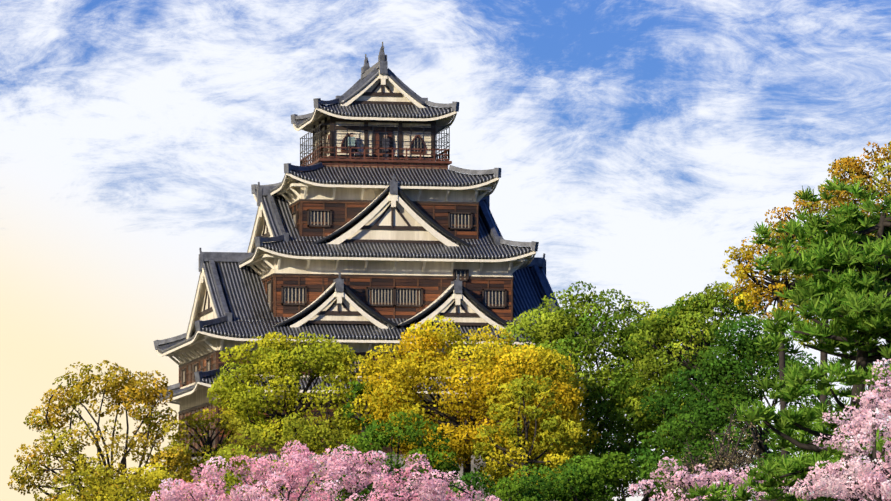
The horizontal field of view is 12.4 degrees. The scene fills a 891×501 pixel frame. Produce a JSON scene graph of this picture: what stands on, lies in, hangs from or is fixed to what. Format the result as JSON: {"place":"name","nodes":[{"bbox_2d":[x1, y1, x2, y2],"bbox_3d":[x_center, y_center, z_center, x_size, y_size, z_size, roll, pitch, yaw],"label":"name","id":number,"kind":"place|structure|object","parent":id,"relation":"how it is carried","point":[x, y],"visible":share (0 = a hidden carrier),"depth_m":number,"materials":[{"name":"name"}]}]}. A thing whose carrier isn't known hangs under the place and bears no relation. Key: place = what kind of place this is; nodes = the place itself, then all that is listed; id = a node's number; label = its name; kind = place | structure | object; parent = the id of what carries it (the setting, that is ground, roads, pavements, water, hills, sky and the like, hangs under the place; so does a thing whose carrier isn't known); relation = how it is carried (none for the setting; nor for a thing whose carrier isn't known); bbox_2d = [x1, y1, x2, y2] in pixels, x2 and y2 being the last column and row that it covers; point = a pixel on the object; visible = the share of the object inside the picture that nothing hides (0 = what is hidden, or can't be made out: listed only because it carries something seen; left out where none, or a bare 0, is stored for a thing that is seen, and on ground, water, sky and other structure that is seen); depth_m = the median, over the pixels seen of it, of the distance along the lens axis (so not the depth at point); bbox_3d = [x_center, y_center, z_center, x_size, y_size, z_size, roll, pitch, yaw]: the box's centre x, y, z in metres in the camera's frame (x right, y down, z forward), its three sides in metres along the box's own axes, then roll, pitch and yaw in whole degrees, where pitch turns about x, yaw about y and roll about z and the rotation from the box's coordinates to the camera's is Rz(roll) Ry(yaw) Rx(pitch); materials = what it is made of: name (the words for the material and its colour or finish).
{"place":"outdoors","nodes":[
{"label":"outdoors","id":0,"kind":"place"},
{"bbox_2d":[153,42,612,500],"bbox_3d":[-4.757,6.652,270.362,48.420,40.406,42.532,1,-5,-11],"label":"castle","id":1,"kind":"structure","parent":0,"point":[402,288],"depth_m":264.66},
{"bbox_2d":[156,69,596,401],"bbox_3d":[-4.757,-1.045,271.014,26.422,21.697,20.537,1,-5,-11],"label":"castle roofs","id":2,"kind":"structure","parent":1,"relation":"attached to","point":[243,290],"depth_m":264.34,"materials":[{"name":"grey tile"}]},
{"bbox_2d":[0,0,890,500],"label":"sky","id":3,"kind":"structure","parent":0,"point":[638,142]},
{"bbox_2d":[681,473,727,500],"bbox_3d":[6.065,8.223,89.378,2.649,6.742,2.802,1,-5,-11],"label":"cherry","id":4,"kind":"object","parent":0,"point":[705,488],"visible":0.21,"depth_m":89.73,"materials":[{"name":"pink plant"}]},
{"label":"ground","id":5,"kind":"structure","parent":0,"visible":0},
{"bbox_2d":[7,360,196,500],"bbox_3d":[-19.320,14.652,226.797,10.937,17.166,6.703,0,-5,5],"label":"olive tree","id":6,"kind":"object","parent":5,"relation":"on","point":[173,458],"visible":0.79,"depth_m":226.82,"materials":[{"name":"yellow plant"}]},
{"bbox_2d":[54,462,223,500],"bbox_3d":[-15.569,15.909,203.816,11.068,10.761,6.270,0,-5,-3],"label":"tree","id":7,"kind":"object","parent":5,"relation":"on","point":[151,482],"visible":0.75,"depth_m":203.80,"materials":[{"name":"yellow plant"}]},
{"bbox_2d":[167,408,255,491],"bbox_3d":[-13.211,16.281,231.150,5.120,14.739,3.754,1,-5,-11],"label":"yellow tree","id":8,"kind":"object","parent":5,"relation":"on","point":[207,448],"visible":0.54,"depth_m":231.55,"materials":[{"name":"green plant"}]},
{"bbox_2d":[225,478,341,500],"bbox_3d":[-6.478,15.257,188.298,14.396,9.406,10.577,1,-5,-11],"label":"cherry","id":9,"kind":"object","parent":5,"relation":"on","point":[313,497],"visible":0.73,"depth_m":188.41,"materials":[{"name":"pink plant"}]},
{"bbox_2d":[207,331,380,493],"bbox_3d":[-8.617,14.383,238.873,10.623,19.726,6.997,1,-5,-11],"label":"yellow green tree","id":10,"kind":"object","parent":5,"relation":"on","point":[278,360],"visible":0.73,"depth_m":237.92,"materials":[{"name":"green plant"}]},
{"bbox_2d":[199,413,399,500],"bbox_3d":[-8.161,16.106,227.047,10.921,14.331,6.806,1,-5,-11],"label":"tree","id":11,"kind":"object","parent":5,"relation":"on","point":[304,429],"visible":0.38,"depth_m":226.50,"materials":[{"name":"green plant"}]},
{"bbox_2d":[150,440,483,500],"bbox_3d":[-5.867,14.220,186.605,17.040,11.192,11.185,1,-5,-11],"label":"cherry","id":12,"kind":"object","parent":5,"relation":"on","point":[298,464],"visible":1,"depth_m":186.88,"materials":[{"name":"pink plant"}]},
{"bbox_2d":[342,381,379,498],"bbox_3d":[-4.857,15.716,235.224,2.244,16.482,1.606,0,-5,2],"label":"dark tree","id":13,"kind":"object","parent":5,"relation":"on","point":[358,388],"visible":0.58,"depth_m":235.69,"materials":[{"name":"green plant"}]},
{"bbox_2d":[320,411,459,500],"bbox_3d":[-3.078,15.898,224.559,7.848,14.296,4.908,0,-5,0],"label":"tree","id":14,"kind":"object","parent":5,"relation":"on","point":[381,440],"visible":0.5,"depth_m":225.34,"materials":[{"name":"green plant"}]},
{"bbox_2d":[403,479,501,500],"bbox_3d":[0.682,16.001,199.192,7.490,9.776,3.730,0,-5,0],"label":"cherry","id":15,"kind":"object","parent":5,"relation":"on","point":[466,490],"visible":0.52,"depth_m":199.87,"materials":[{"name":"pink plant"}]},
{"bbox_2d":[352,315,601,497],"bbox_3d":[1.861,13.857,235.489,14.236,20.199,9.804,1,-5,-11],"label":"yellow tree","id":16,"kind":"object","parent":5,"relation":"on","point":[391,398],"visible":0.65,"depth_m":234.60,"materials":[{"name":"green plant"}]},
{"bbox_2d":[446,471,546,500],"bbox_3d":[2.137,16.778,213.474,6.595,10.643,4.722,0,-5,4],"label":"bush","id":17,"kind":"object","parent":5,"relation":"on","point":[518,488],"visible":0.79,"depth_m":213.46,"materials":[{"name":"green plant"}]},
{"bbox_2d":[472,374,586,492],"bbox_3d":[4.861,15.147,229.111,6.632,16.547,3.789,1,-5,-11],"label":"yellow green tree","id":18,"kind":"object","parent":5,"relation":"on","point":[518,449],"visible":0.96,"depth_m":229.15,"materials":[{"name":"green plant"}]},
{"bbox_2d":[474,451,711,500],"bbox_3d":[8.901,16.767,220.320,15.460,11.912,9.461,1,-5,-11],"label":"bush","id":19,"kind":"object","parent":5,"relation":"on","point":[586,483],"visible":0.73,"depth_m":220.32,"materials":[{"name":"green plant"}]},
{"bbox_2d":[473,281,727,500],"bbox_3d":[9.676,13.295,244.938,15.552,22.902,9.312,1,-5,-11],"label":"green tree","id":20,"kind":"object","parent":5,"relation":"on","point":[563,324],"visible":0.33,"depth_m":243.26,"materials":[{"name":"green plant"}]},
{"bbox_2d":[587,309,750,500],"bbox_3d":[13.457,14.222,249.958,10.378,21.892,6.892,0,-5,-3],"label":"green tree","id":21,"kind":"object","parent":5,"relation":"on","point":[635,440],"visible":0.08,"depth_m":250.90,"materials":[{"name":"green plant"}]},
{"bbox_2d":[614,281,775,470],"bbox_3d":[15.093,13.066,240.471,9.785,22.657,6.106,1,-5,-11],"label":"green tree","id":22,"kind":"object","parent":5,"relation":"on","point":[680,316],"visible":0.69,"depth_m":240.20,"materials":[{"name":"green plant"}]},
{"bbox_2d":[628,457,765,500],"bbox_3d":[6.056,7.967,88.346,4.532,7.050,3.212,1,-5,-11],"label":"cherry tree","id":23,"kind":"object","parent":5,"relation":"on","point":[688,479],"visible":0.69,"depth_m":88.52,"materials":[{"name":"pink plant"}]},
{"bbox_2d":[627,369,780,500],"bbox_3d":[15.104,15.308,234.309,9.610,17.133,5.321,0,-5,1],"label":"dark green tree","id":24,"kind":"object","parent":5,"relation":"on","point":[667,399],"visible":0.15,"depth_m":235.15,"materials":[{"name":"green plant"}]},
{"bbox_2d":[663,405,767,500],"bbox_3d":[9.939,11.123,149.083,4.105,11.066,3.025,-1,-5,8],"label":"bare twig tree","id":25,"kind":"object","parent":5,"relation":"on","point":[728,464],"visible":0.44,"depth_m":148.71,"materials":[{"name":"plant"}]},
{"bbox_2d":[653,316,845,500],"bbox_3d":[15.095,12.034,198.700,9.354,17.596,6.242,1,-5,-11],"label":"tree","id":26,"kind":"object","parent":5,"relation":"on","point":[728,364],"visible":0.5,"depth_m":198.22,"materials":[{"name":"green plant"}]},
{"bbox_2d":[720,227,815,494],"bbox_3d":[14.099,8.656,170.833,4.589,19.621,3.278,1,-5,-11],"label":"orange tree","id":27,"kind":"object","parent":5,"relation":"on","point":[742,271],"visible":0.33,"depth_m":171.31,"materials":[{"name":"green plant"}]},
{"bbox_2d":[684,175,890,500],"bbox_3d":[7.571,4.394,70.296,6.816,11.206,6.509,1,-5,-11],"label":"pine tree","id":28,"kind":"object","parent":5,"relation":"on","point":[839,291],"visible":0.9,"depth_m":69.56,"materials":[{"name":"green plant"}]},
{"bbox_2d":[748,476,883,500],"bbox_3d":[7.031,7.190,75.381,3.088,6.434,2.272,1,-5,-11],"label":"cherry","id":29,"kind":"object","parent":5,"relation":"on","point":[788,490],"visible":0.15,"depth_m":75.73,"materials":[{"name":"pink plant"}]},
{"bbox_2d":[761,183,878,492],"bbox_3d":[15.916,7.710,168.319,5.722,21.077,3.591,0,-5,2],"label":"orange tree","id":30,"kind":"object","parent":5,"relation":"on","point":[812,206],"visible":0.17,"depth_m":169.00,"materials":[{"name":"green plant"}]},
{"bbox_2d":[783,234,881,499],"bbox_3d":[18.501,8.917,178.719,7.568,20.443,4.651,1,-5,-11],"label":"yellow green tree","id":31,"kind":"object","parent":5,"relation":"on","point":[802,343],"depth_m":179.56,"materials":[{"name":"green plant"}]},
{"bbox_2d":[792,358,890,500],"bbox_3d":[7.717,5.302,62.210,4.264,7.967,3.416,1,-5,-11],"label":"cherry tree","id":32,"kind":"object","parent":5,"relation":"on","point":[833,469],"visible":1,"depth_m":62.57,"materials":[{"name":"pink plant"}]},
{"bbox_2d":[819,141,890,234],"bbox_3d":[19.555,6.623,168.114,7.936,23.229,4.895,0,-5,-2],"label":"orange tree","id":33,"kind":"object","parent":5,"relation":"on","point":[852,168],"visible":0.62,"depth_m":169.35,"materials":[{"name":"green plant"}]},
{"bbox_2d":[820,383,890,500],"bbox_3d":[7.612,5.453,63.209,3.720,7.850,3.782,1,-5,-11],"label":"cherry","id":34,"kind":"object","parent":5,"relation":"on","point":[863,411],"visible":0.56,"depth_m":64.14,"materials":[{"name":"pink plant"}]}
]}

